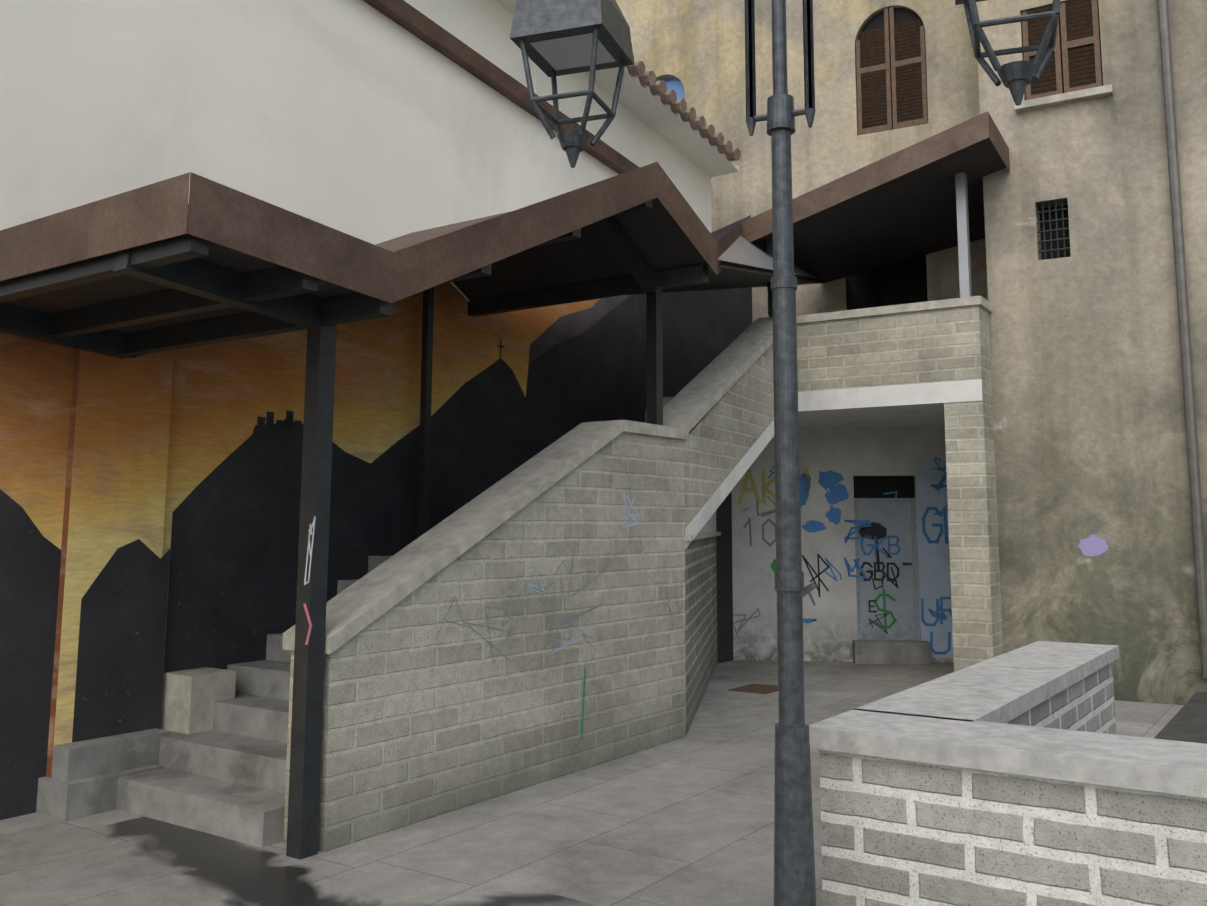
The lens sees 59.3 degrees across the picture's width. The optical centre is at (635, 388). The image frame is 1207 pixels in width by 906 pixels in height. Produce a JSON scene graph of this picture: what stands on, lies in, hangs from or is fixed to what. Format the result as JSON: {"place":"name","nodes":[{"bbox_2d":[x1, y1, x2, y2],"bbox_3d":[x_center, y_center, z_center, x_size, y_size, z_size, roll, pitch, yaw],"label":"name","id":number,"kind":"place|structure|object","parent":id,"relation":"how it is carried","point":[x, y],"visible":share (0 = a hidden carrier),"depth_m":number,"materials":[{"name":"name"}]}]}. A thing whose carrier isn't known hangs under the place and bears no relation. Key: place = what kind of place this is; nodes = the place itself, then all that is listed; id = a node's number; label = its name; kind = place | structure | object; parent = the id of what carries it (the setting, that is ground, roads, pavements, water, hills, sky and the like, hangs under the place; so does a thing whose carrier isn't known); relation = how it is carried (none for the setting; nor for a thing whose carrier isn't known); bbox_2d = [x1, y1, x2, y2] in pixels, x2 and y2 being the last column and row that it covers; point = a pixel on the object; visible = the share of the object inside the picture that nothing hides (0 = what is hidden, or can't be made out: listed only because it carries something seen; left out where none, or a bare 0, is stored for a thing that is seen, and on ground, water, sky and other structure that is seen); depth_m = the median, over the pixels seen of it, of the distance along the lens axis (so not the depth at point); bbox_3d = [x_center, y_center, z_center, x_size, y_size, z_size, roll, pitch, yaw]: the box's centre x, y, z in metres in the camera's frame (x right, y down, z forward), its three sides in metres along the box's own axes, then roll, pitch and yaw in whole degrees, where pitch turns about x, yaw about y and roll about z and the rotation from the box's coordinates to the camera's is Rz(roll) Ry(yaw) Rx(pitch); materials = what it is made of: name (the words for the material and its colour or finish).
{"place":"outdoors","nodes":[
{"label":"outdoors","id":0,"kind":"place"},
{"bbox_2d":[0,639,1183,905],"bbox_3d":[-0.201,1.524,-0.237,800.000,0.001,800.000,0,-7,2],"label":"ground","id":1,"kind":"structure","parent":0,"point":[686,821],"depth_m":5.16,"materials":[{"name":"grey concrete"}]},
{"bbox_2d":[0,0,740,820],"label":"mural building","id":2,"kind":"structure","parent":1,"relation":"on","point":[374,122],"depth_m":7.12,"materials":[{"name":"beige paint"}]},
{"bbox_2d":[0,215,751,819],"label":"mural mountains","id":3,"kind":"structure","parent":2,"relation":"on","point":[226,565],"depth_m":7.11,"materials":[{"name":"black paint"}]},
{"bbox_2d":[116,420,688,851],"bbox_3d":[-1.342,1.316,7.021,1.888,2.270,3.470,-5,-9,34],"label":"stair flight","id":4,"kind":"object","parent":1,"relation":"on","point":[420,723],"visible":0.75,"depth_m":6.17,"materials":[{"name":"brick"}]},
{"bbox_2d":[0,111,1009,859],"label":"canopy","id":5,"kind":"object","parent":1,"relation":"on","point":[154,267],"visible":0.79,"depth_m":5.65,"materials":[{"name":"metal"}]},
{"bbox_2d":[510,0,1060,905],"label":"lamp post","id":6,"kind":"object","parent":1,"relation":"on","point":[552,38],"visible":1,"depth_m":3.56,"materials":[{"name":"metal"}]},
{"bbox_2d":[643,296,1002,735],"bbox_3d":[1.378,1.073,10.691,7.207,3.690,3.633,5,-9,-32],"label":"stair flight landing","id":7,"kind":"object","parent":1,"relation":"on","point":[927,363],"visible":0.46,"depth_m":9.97,"materials":[{"name":"brick"}]},
{"bbox_2d":[616,0,1206,704],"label":"old building","id":8,"kind":"structure","parent":1,"relation":"on","point":[1088,256],"depth_m":10.13,"materials":[{"name":"paint"}]},
{"bbox_2d":[303,457,1108,738],"bbox_3d":[1.748,1.425,8.385,3.967,2.303,8.606,-3,-8,20],"label":"graffiti","id":9,"kind":"object","parent":8,"relation":"on","point":[934,559],"visible":0.83,"depth_m":12.23,"materials":[{"name":"blue paint"}]},
{"bbox_2d":[809,641,1206,905],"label":"wall","id":10,"kind":"structure","parent":1,"relation":"on","point":[1026,775],"depth_m":3.40,"materials":[{"name":"brick"}]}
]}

